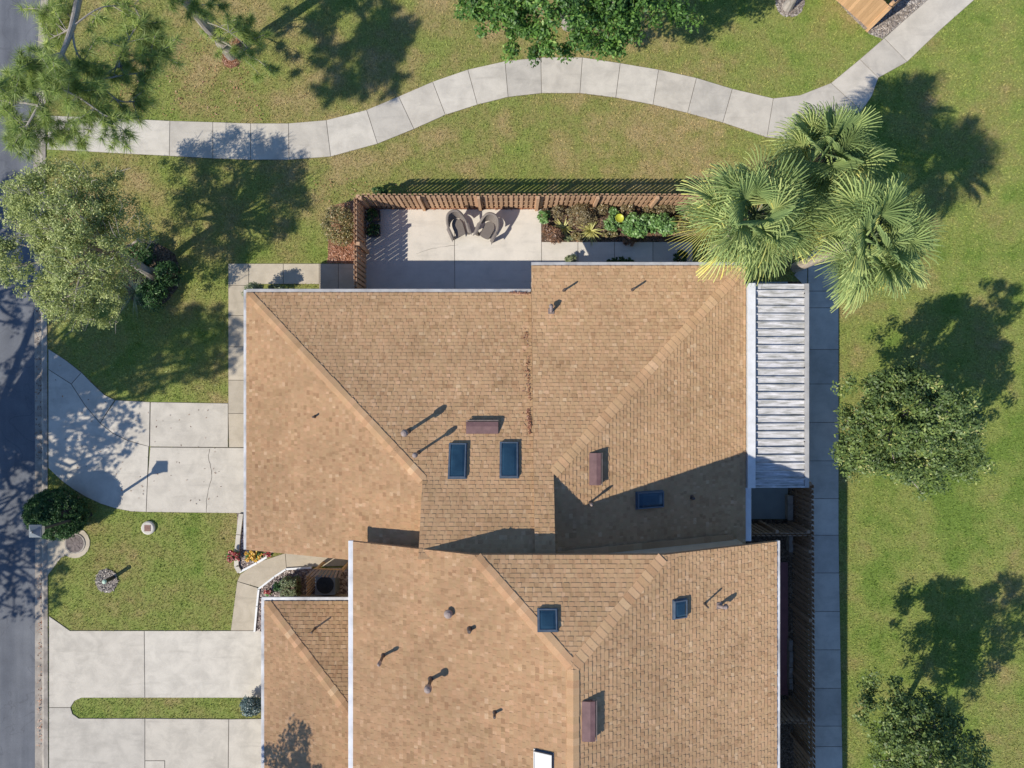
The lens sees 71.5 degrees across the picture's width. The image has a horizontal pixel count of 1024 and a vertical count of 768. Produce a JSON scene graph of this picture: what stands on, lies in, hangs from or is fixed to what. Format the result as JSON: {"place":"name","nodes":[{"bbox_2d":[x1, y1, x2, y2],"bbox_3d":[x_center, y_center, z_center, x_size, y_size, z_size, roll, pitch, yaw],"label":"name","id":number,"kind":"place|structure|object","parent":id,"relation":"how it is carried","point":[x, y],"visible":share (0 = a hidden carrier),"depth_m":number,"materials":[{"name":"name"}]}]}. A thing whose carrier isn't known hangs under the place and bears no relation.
{"place":"outdoors","nodes":[
{"label":"outdoors","id":0,"kind":"place"},
{"bbox_2d":[0,0,40,767],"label":"road","id":1,"kind":"structure","parent":0,"point":[17,555],"depth_m":27.88,"materials":[{"name":"grey asphalt"}]},
{"bbox_2d":[33,0,48,767],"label":"kerb","id":2,"kind":"structure","parent":1,"relation":"on","point":[42,747],"depth_m":27.86,"materials":[{"name":"concrete"}]},
{"bbox_2d":[34,299,41,458],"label":"leaf litter","id":3,"kind":"object","parent":2,"relation":"on","point":[38,386],"visible":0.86,"depth_m":27.82,"materials":[{"name":"brown plant"}]},
{"bbox_2d":[37,566,41,745],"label":"leaf litter","id":4,"kind":"object","parent":2,"relation":"on","point":[38,655],"visible":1,"depth_m":27.82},
{"bbox_2d":[48,349,243,512],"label":"driveway","id":5,"kind":"structure","parent":0,"point":[102,478],"depth_m":27.77,"materials":[{"name":"concrete"}]},
{"bbox_2d":[49,616,260,767],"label":"neighbour driveway","id":6,"kind":"structure","parent":0,"point":[178,664],"depth_m":27.77,"materials":[{"name":"concrete"}]},
{"bbox_2d":[231,554,347,629],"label":"front path","id":7,"kind":"structure","parent":0,"point":[260,573],"depth_m":27.77,"materials":[{"name":"beige concrete"}]},
{"bbox_2d":[228,264,355,446],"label":"path","id":8,"kind":"structure","parent":0,"point":[324,276],"depth_m":27.77,"materials":[{"name":"beige concrete"}]},
{"bbox_2d":[365,209,540,288],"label":"patio","id":9,"kind":"structure","parent":0,"point":[504,260],"depth_m":27.77,"materials":[{"name":"concrete"}]},
{"bbox_2d":[354,195,369,288],"bbox_3d":[-5.674,-5.133,26.870,0.222,1.860,3.558,0,90,0],"label":"fence","id":10,"kind":"object","parent":9,"relation":"on","point":[358,263],"visible":0.83,"depth_m":26.65,"materials":[{"name":"brown wood"}]},
{"bbox_2d":[366,207,380,222],"bbox_3d":[-5.335,-6.496,27.493,0.546,0.545,0.568,0,90,0],"label":"planter tub","id":11,"kind":"object","parent":9,"relation":"on","point":[373,215],"visible":1,"depth_m":27.34,"materials":[{"name":"black plastic"}]},
{"bbox_2d":[366,223,380,237],"bbox_3d":[-5.331,-5.936,27.499,0.576,0.533,0.564,0,90,0],"label":"planter tub","id":12,"kind":"object","parent":9,"relation":"on","point":[373,230],"visible":1,"depth_m":27.34,"materials":[{"name":"black plastic"}]},
{"bbox_2d":[446,209,471,241],"bbox_3d":[-2.094,-6.075,27.300,0.886,0.940,1.071,-20,90,0],"label":"wicker chair","id":13,"kind":"object","parent":9,"relation":"on","point":[457,225],"visible":1,"depth_m":27.18,"materials":[{"name":"grey wicker"}]},
{"bbox_2d":[473,212,498,244],"bbox_3d":[-0.916,-5.979,27.300,0.886,0.940,1.071,26,90,0],"label":"wicker chair","id":14,"kind":"object","parent":9,"relation":"on","point":[492,218],"visible":1,"depth_m":27.20,"materials":[{"name":"grey wicker"}]},
{"bbox_2d":[47,0,973,159],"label":"pavement","id":15,"kind":"structure","parent":0,"point":[913,33],"depth_m":27.77,"materials":[{"name":"concrete"}]},
{"bbox_2d":[45,0,1023,767],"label":"lawn","id":16,"kind":"structure","parent":0,"point":[454,124],"depth_m":27.80,"materials":[{"name":"plant"}]},
{"bbox_2d":[21,486,90,541],"bbox_3d":[-17.282,4.929,27.007,2.450,1.651,2.092,0,90,0],"label":"bush","id":17,"kind":"object","parent":16,"relation":"on","point":[46,507],"visible":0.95,"depth_m":26.55,"materials":[{"name":"green plant"}]},
{"bbox_2d":[29,512,92,537],"bbox_3d":[-16.496,5.090,26.085,0.450,3.430,0.450,0,90,0],"label":"street lamp","id":18,"kind":"object","parent":16,"relation":"on","point":[36,531],"visible":0.75,"depth_m":24.57,"materials":[{"name":"grey metal"}]},
{"bbox_2d":[47,530,89,575],"bbox_3d":[-17.606,6.456,27.830,2.337,0.120,1.339,-33,90,0],"label":"manhole apron","id":19,"kind":"object","parent":16,"relation":"on","point":[56,550],"visible":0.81,"depth_m":27.77,"materials":[{"name":"beige concrete"}]},
{"bbox_2d":[64,534,84,553],"bbox_3d":[-17.065,6.231,27.757,0.800,0.046,0.800,0,90,0],"label":"manhole","id":20,"kind":"object","parent":19,"relation":"on","point":[75,544],"visible":0.88,"depth_m":27.74,"materials":[{"name":"concrete"}]},
{"bbox_2d":[0,0,187,166],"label":"pine tree","id":21,"kind":"object","parent":16,"relation":"on","point":[48,71],"visible":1,"depth_m":20.18,"materials":[{"name":"green plant"}]},
{"bbox_2d":[96,569,117,592],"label":"rocks","id":22,"kind":"object","parent":16,"relation":"on","point":[108,582],"visible":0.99,"depth_m":27.79,"materials":[{"name":"grey stone"}]},
{"bbox_2d":[94,569,119,592],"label":"wood chips","id":23,"kind":"object","parent":22,"relation":"on","point":[101,574],"visible":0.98,"depth_m":27.75,"materials":[{"name":"grey wood"}]},
{"bbox_2d":[76,165,217,394],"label":"leaf litter","id":24,"kind":"object","parent":16,"relation":"on","point":[164,300],"visible":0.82,"depth_m":27.74,"materials":[{"name":"brown plant"}]},
{"bbox_2d":[141,521,155,534],"bbox_3d":[-14.187,5.610,27.753,0.520,0.195,0.516,0,90,0],"label":"valve box","id":25,"kind":"object","parent":16,"relation":"on","point":[148,527],"visible":1,"depth_m":27.67,"materials":[{"name":"concrete"}]},
{"bbox_2d":[121,240,179,304],"bbox_3d":[-14.139,-4.336,27.810,2.353,0.050,2.586,0,90,0],"label":"tree bed","id":26,"kind":"object","parent":16,"relation":"on","point":[164,254],"visible":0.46,"depth_m":27.79,"materials":[{"name":"soil"}]},
{"bbox_2d":[0,156,158,334],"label":"tree","id":27,"kind":"object","parent":26,"relation":"on","point":[67,240],"visible":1,"depth_m":23.10,"materials":[{"name":"green plant"}]},
{"bbox_2d":[114,269,148,317],"bbox_3d":[-14.576,-3.468,27.472,1.870,0.616,2.012,24,90,0],"label":"spiky plant","id":28,"kind":"object","parent":26,"relation":"on","point":[132,291],"visible":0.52,"depth_m":27.59,"materials":[{"name":"green plant"}]},
{"bbox_2d":[120,238,156,274],"bbox_3d":[-14.244,-4.902,27.343,1.283,0.942,1.367,45,90,0],"label":"shrub","id":29,"kind":"object","parent":26,"relation":"on","point":[145,260],"visible":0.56,"depth_m":27.09,"materials":[{"name":"green plant"}]},
{"bbox_2d":[135,278,169,313],"bbox_3d":[-13.767,-3.384,27.302,1.263,1.022,1.434,0,90,0],"label":"shrub","id":30,"kind":"object","parent":26,"relation":"on","point":[157,289],"visible":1,"depth_m":27.08,"materials":[{"name":"green plant"}]},
{"bbox_2d":[153,260,183,287],"bbox_3d":[-13.247,-4.223,27.388,1.164,0.849,1.058,0,90,0],"label":"shrub","id":31,"kind":"object","parent":26,"relation":"on","point":[171,268],"visible":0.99,"depth_m":27.20,"materials":[{"name":"green plant"}]},
{"bbox_2d":[81,38,267,120],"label":"leaf litter","id":32,"kind":"object","parent":16,"relation":"on","point":[194,86],"visible":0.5,"depth_m":27.75,"materials":[{"name":"brown plant"}]},
{"bbox_2d":[219,37,243,68],"bbox_3d":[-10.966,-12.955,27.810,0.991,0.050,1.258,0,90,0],"label":"pine mulch","id":33,"kind":"object","parent":16,"relation":"on","point":[235,60],"visible":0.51,"depth_m":27.79,"materials":[{"name":"brown wood"}]},
{"bbox_2d":[165,0,282,86],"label":"pine tree","id":34,"kind":"object","parent":33,"relation":"on","point":[203,18],"visible":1,"depth_m":25.52,"materials":[{"name":"green plant"}]},
{"bbox_2d":[226,550,239,562],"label":"flowering plant","id":35,"kind":"object","parent":16,"relation":"on","point":[232,555],"visible":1,"depth_m":27.45,"materials":[{"name":"red plant"}]},
{"bbox_2d":[234,513,243,572],"bbox_3d":[-10.656,6.211,27.740,0.303,0.120,2.324,2,90,0],"label":"garden edging","id":36,"kind":"object","parent":16,"relation":"on","point":[238,569],"visible":0.87,"depth_m":27.68,"materials":[{"name":"concrete"}]},
{"bbox_2d":[239,695,260,716],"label":"shrub","id":37,"kind":"object","parent":16,"relation":"on","point":[251,705],"visible":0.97,"depth_m":27.16,"materials":[{"name":"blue plant"}]},
{"bbox_2d":[240,281,263,296],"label":"shrub","id":38,"kind":"object","parent":16,"relation":"on","point":[251,285],"visible":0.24,"depth_m":26.59,"materials":[{"name":"green plant"}]},
{"bbox_2d":[237,513,273,567],"bbox_3d":[-10.403,6.026,27.810,1.599,0.050,2.127,-26,90,0],"label":"flower bed","id":39,"kind":"object","parent":16,"relation":"on","point":[242,544],"visible":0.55,"depth_m":27.79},
{"bbox_2d":[239,551,254,568],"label":"pebbles","id":40,"kind":"object","parent":39,"relation":"on","point":[242,563],"visible":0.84,"depth_m":27.75,"materials":[{"name":"grey gravel"}]},
{"bbox_2d":[244,550,256,561],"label":"flowering plant","id":41,"kind":"object","parent":39,"relation":"on","point":[250,555],"visible":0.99,"depth_m":27.48,"materials":[{"name":"yellow plant"}]},
{"bbox_2d":[254,566,311,631],"bbox_3d":[-9.294,8.070,27.750,1.055,0.100,3.393,42,90,0],"label":"garden edging","id":42,"kind":"object","parent":16,"relation":"on","point":[258,594],"visible":1,"depth_m":27.70,"materials":[{"name":"white paint"}]},
{"bbox_2d":[256,567,347,629],"bbox_3d":[-8.020,8.395,27.810,4.029,0.050,2.477,0,90,0],"label":"gravel bed","id":43,"kind":"object","parent":16,"relation":"on","point":[344,583],"visible":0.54,"depth_m":27.79,"materials":[{"name":"brown soil"}]},
{"bbox_2d":[256,568,318,630],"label":"pebbles","id":44,"kind":"object","parent":43,"relation":"on","point":[271,587],"visible":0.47,"depth_m":27.76,"materials":[{"name":"white gravel"}]},
{"bbox_2d":[279,575,301,596],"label":"shrub","id":45,"kind":"object","parent":43,"relation":"on","point":[290,586],"visible":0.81,"depth_m":27.04,"materials":[{"name":"green plant"}]},
{"bbox_2d":[306,561,347,596],"bbox_3d":[-7.157,7.225,27.163,1.742,1.275,0.807,-32,90,0],"label":"slatted screen","id":46,"kind":"object","parent":43,"relation":"on","point":[315,570],"visible":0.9,"depth_m":26.57,"materials":[{"name":"brown wood"}]},
{"bbox_2d":[315,570,339,594],"bbox_3d":[-7.109,7.645,27.383,0.760,0.735,0.760,0,90,0],"label":"air conditioner","id":47,"kind":"object","parent":43,"relation":"on","point":[325,585],"visible":0.96,"depth_m":27.04,"materials":[{"name":"grey metal"}]},
{"bbox_2d":[327,200,362,263],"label":"leaf litter","id":48,"kind":"object","parent":16,"relation":"on","point":[346,253],"visible":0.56,"depth_m":27.75,"materials":[{"name":"brown plant"}]},
{"bbox_2d":[320,201,355,247],"bbox_3d":[-6.620,-6.134,27.278,1.416,1.066,1.816,0,90,0],"label":"shrub","id":49,"kind":"object","parent":48,"relation":"on","point":[346,235],"visible":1,"depth_m":27.03,"materials":[{"name":"brown plant"}]},
{"bbox_2d":[371,187,387,195],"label":"shrub","id":50,"kind":"object","parent":16,"relation":"on","point":[380,190],"visible":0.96,"depth_m":27.32,"materials":[{"name":"green plant"}]},
{"bbox_2d":[368,203,538,208],"bbox_3d":[-2.477,-6.944,27.805,7.256,0.050,0.225,0,90,0],"label":"mulch strip","id":51,"kind":"object","parent":16,"relation":"on","point":[447,208],"visible":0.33,"depth_m":27.78,"materials":[{"name":"brown wood"}]},
{"bbox_2d":[371,206,540,209],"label":"mulch chips","id":52,"kind":"object","parent":51,"relation":"on","point":[445,208],"visible":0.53,"depth_m":27.75,"materials":[{"name":"brown wood"}]},
{"bbox_2d":[310,177,653,200],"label":"leaf litter","id":53,"kind":"object","parent":16,"relation":"on","point":[441,190],"visible":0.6,"depth_m":27.74,"materials":[{"name":"brown plant"}]},
{"bbox_2d":[243,262,750,559],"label":"house","id":54,"kind":"structure","parent":16,"relation":"on","point":[392,416],"depth_m":24.11,"materials":[{"name":"brown"}]},
{"bbox_2d":[508,291,531,433],"bbox_3d":[0.255,-0.822,24.202,0.812,2.267,5.025,0,90,0],"label":"pine straw","id":55,"kind":"object","parent":54,"relation":"on","point":[527,384],"visible":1,"depth_m":23.80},
{"bbox_2d":[261,539,779,767],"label":"house","id":56,"kind":"structure","parent":16,"relation":"on","point":[398,656],"depth_m":21.34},
{"bbox_2d":[358,194,708,210],"bbox_3d":[0.953,-6.851,26.870,13.117,1.860,0.206,0,90,0],"label":"fence","id":57,"kind":"object","parent":16,"relation":"on","point":[496,201],"visible":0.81,"depth_m":26.70,"materials":[{"name":"brown wood"}]},
{"bbox_2d":[453,0,712,67],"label":"oak tree","id":58,"kind":"object","parent":16,"relation":"on","point":[570,13],"visible":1,"depth_m":22.56,"materials":[{"name":"green plant"}]},
{"bbox_2d":[542,242,691,261],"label":"walk","id":59,"kind":"structure","parent":16,"relation":"on","point":[635,252],"depth_m":27.77,"materials":[{"name":"concrete"}]},
{"bbox_2d":[564,254,576,261],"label":"shrub","id":60,"kind":"object","parent":59,"relation":"on","point":[570,258],"visible":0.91,"depth_m":27.33,"materials":[{"name":"green plant"}]},
{"bbox_2d":[606,256,633,261],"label":"shrub","id":61,"kind":"object","parent":59,"relation":"on","point":[623,259],"visible":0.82,"depth_m":27.45,"materials":[{"name":"green plant"}]},
{"bbox_2d":[673,249,687,261],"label":"shrub","id":62,"kind":"object","parent":59,"relation":"on","point":[678,256],"visible":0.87,"depth_m":27.29,"materials":[{"name":"green plant"}]},
{"bbox_2d":[541,206,710,242],"bbox_3d":[4.454,-6.243,27.805,6.606,0.050,1.426,0,90,0],"label":"mulch bed","id":63,"kind":"object","parent":16,"relation":"on","point":[620,238],"visible":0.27,"depth_m":27.78,"materials":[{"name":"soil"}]},
{"bbox_2d":[537,210,550,223],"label":"shrub","id":64,"kind":"object","parent":63,"relation":"on","point":[543,218],"visible":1,"depth_m":27.28,"materials":[{"name":"green plant"}]},
{"bbox_2d":[546,225,563,244],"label":"shrub","id":65,"kind":"object","parent":63,"relation":"on","point":[557,235],"visible":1,"depth_m":27.34,"materials":[{"name":"brown plant"}]},
{"bbox_2d":[550,204,564,218],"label":"shrub","id":66,"kind":"object","parent":63,"relation":"on","point":[557,208],"visible":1,"depth_m":27.18,"materials":[{"name":"brown plant"}]},
{"bbox_2d":[552,216,574,238],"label":"spiky plant","id":67,"kind":"object","parent":63,"relation":"on","point":[562,227],"visible":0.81,"depth_m":27.66,"materials":[{"name":"yellow plant"}]},
{"bbox_2d":[571,232,584,240],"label":"shrub","id":68,"kind":"object","parent":63,"relation":"on","point":[574,236],"visible":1,"depth_m":27.61,"materials":[{"name":"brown plant"}]},
{"bbox_2d":[565,203,596,226],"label":"shrub","id":69,"kind":"object","parent":63,"relation":"on","point":[583,209],"visible":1,"depth_m":27.00,"materials":[{"name":"brown plant"}]},
{"bbox_2d":[580,217,605,245],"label":"spiky plant","id":70,"kind":"object","parent":63,"relation":"on","point":[589,232],"visible":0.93,"depth_m":27.65,"materials":[{"name":"yellow plant"}]},
{"bbox_2d":[594,203,607,214],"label":"shrub","id":71,"kind":"object","parent":63,"relation":"on","point":[601,208],"visible":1,"depth_m":27.16,"materials":[{"name":"brown plant"}]},
{"bbox_2d":[602,231,617,238],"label":"shrub","id":72,"kind":"object","parent":63,"relation":"on","point":[615,234],"visible":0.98,"depth_m":27.63,"materials":[{"name":"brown plant"}]},
{"bbox_2d":[603,215,619,230],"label":"shrub","id":73,"kind":"object","parent":63,"relation":"on","point":[610,223],"visible":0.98,"depth_m":27.24,"materials":[{"name":"green plant"}]},
{"bbox_2d":[608,206,618,217],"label":"shrub","id":74,"kind":"object","parent":63,"relation":"on","point":[614,211],"visible":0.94,"depth_m":27.28,"materials":[{"name":"green plant"}]},
{"bbox_2d":[620,203,634,213],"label":"shrub","id":75,"kind":"object","parent":63,"relation":"on","point":[630,208],"visible":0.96,"depth_m":27.20,"materials":[{"name":"brown plant"}]},
{"bbox_2d":[622,237,634,245],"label":"shrub","id":76,"kind":"object","parent":63,"relation":"on","point":[630,240],"visible":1,"depth_m":27.55,"materials":[{"name":"brown plant"}]},
{"bbox_2d":[618,212,649,237],"bbox_3d":[4.683,-6.106,27.330,1.250,0.963,1.023,0,90,0],"label":"shrub","id":77,"kind":"object","parent":63,"relation":"on","point":[629,229],"visible":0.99,"depth_m":27.07,"materials":[{"name":"green plant"}]},
{"bbox_2d":[642,204,675,214],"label":"shrub","id":78,"kind":"object","parent":63,"relation":"on","point":[646,210],"visible":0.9,"depth_m":27.27,"materials":[{"name":"brown plant"}]},
{"bbox_2d":[647,212,678,236],"bbox_3d":[5.786,-6.125,27.324,1.268,0.975,0.976,0,90,0],"label":"shrub","id":79,"kind":"object","parent":63,"relation":"on","point":[661,220],"visible":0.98,"depth_m":27.03,"materials":[{"name":"green plant"}]},
{"bbox_2d":[674,217,688,234],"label":"shrub","id":80,"kind":"object","parent":63,"relation":"on","point":[680,226],"visible":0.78,"depth_m":27.16,"materials":[{"name":"green plant"}]},
{"bbox_2d":[667,144,834,287],"bbox_3d":[7.168,-5.014,23.442,4.651,8.854,4.220,0,90,0],"label":"palm tree","id":81,"kind":"object","parent":16,"relation":"on","point":[777,228],"visible":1,"depth_m":20.58,"materials":[{"name":"green plant"}]},
{"bbox_2d":[746,282,787,518],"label":"slab","id":82,"kind":"structure","parent":16,"relation":"on","point":[767,503],"depth_m":27.77,"materials":[{"name":"grey concrete"}]},
{"bbox_2d":[746,283,808,487],"bbox_3d":[9.467,0.057,26.490,2.226,2.620,7.259,0,90,0],"label":"patio cover","id":83,"kind":"object","parent":82,"relation":"on","point":[777,385],"visible":1,"depth_m":25.35,"materials":[{"name":"white metal"}]},
{"bbox_2d":[785,495,792,519],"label":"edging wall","id":84,"kind":"structure","parent":82,"relation":"on","point":[788,507],"depth_m":27.46,"materials":[{"name":"concrete"}]},
{"bbox_2d":[746,282,806,767],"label":"side yard","id":85,"kind":"structure","parent":16,"relation":"on","point":[787,753],"depth_m":27.79,"materials":[{"name":"soil"}]},
{"bbox_2d":[786,535,792,551],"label":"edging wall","id":86,"kind":"structure","parent":85,"relation":"on","point":[789,544],"depth_m":27.46,"materials":[{"name":"concrete"}]},
{"bbox_2d":[789,481,815,767],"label":"fence","id":87,"kind":"object","parent":85,"relation":"on","point":[803,502],"visible":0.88,"depth_m":26.70,"materials":[{"name":"brown wood"}]},
{"bbox_2d":[751,520,809,535],"bbox_3d":[9.674,5.444,26.870,2.422,1.860,0.222,0,90,0],"label":"fence","id":88,"kind":"object","parent":16,"relation":"on","point":[762,528],"visible":0.77,"depth_m":26.50,"materials":[{"name":"brown wood"}]},
{"bbox_2d":[775,0,804,16],"bbox_3d":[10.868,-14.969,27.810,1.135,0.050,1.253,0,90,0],"label":"tree mulch","id":89,"kind":"object","parent":16,"relation":"on","point":[790,12],"visible":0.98,"depth_m":27.79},
{"bbox_2d":[782,0,796,11],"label":"tree","id":90,"kind":"object","parent":89,"relation":"on","point":[788,5],"visible":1,"depth_m":27.51,"materials":[{"name":"grey plant"}]},
{"bbox_2d":[780,696,810,723],"bbox_3d":[9.500,12.294,26.870,2.810,1.860,0.222,0,90,0],"label":"fence","id":91,"kind":"object","parent":16,"relation":"on","point":[799,709],"visible":0.28,"depth_m":26.56,"materials":[{"name":"brown wood"}]},
{"bbox_2d":[795,239,841,767],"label":"side walk","id":92,"kind":"structure","parent":16,"relation":"on","point":[823,375],"depth_m":27.77,"materials":[{"name":"concrete"}]},
{"bbox_2d":[794,239,841,746],"bbox_3d":[11.993,6.506,27.826,1.964,0.088,24.520,0,90,0],"label":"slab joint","id":93,"kind":"object","parent":92,"relation":"on","point":[838,468],"visible":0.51,"depth_m":27.78,"materials":[{"name":"grey concrete"}]},
{"bbox_2d":[761,96,898,225],"bbox_3d":[9.850,-7.075,24.130,3.662,7.469,3.948,0,90,0],"label":"palm tree","id":94,"kind":"object","parent":16,"relation":"on","point":[840,135],"visible":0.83,"depth_m":21.52,"materials":[{"name":"green plant"}]},
{"bbox_2d":[783,166,947,317],"bbox_3d":[10.294,-4.282,23.239,3.922,9.265,4.112,-21,90,0],"label":"palm tree","id":95,"kind":"object","parent":16,"relation":"on","point":[861,213],"visible":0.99,"depth_m":19.93,"materials":[{"name":"green plant"}]},
{"bbox_2d":[843,0,926,38],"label":"fence gravel","id":96,"kind":"structure","parent":16,"relation":"on","point":[911,3],"depth_m":27.79,"materials":[{"name":"beige gravel"}]},
{"bbox_2d":[836,0,891,31],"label":"wooden deck","id":97,"kind":"object","parent":96,"relation":"on","point":[870,16],"visible":1,"depth_m":27.13,"materials":[{"name":"brown wood"}]},
{"bbox_2d":[838,2,920,37],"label":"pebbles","id":98,"kind":"object","parent":96,"relation":"on","point":[894,14],"visible":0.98,"depth_m":27.76,"materials":[{"name":"beige gravel"}]},
{"bbox_2d":[828,356,997,502],"bbox_3d":[13.627,1.574,24.097,5.628,7.516,5.007,0,90,0],"label":"tree","id":99,"kind":"object","parent":16,"relation":"on","point":[936,423],"visible":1,"depth_m":22.71,"materials":[{"name":"green plant"}]},
{"bbox_2d":[852,667,994,767],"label":"tree","id":100,"kind":"object","parent":16,"relation":"on","point":[933,745],"visible":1,"depth_m":23.30,"materials":[{"name":"green plant"}]},
{"bbox_2d":[780,562,787,694],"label":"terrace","id":101,"kind":"structure","parent":0,"point":[783,620],"depth_m":27.77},
{"bbox_2d":[787,639,792,688],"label":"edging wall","id":102,"kind":"structure","parent":101,"relation":"on","point":[789,663],"depth_m":27.58,"materials":[{"name":"concrete"}]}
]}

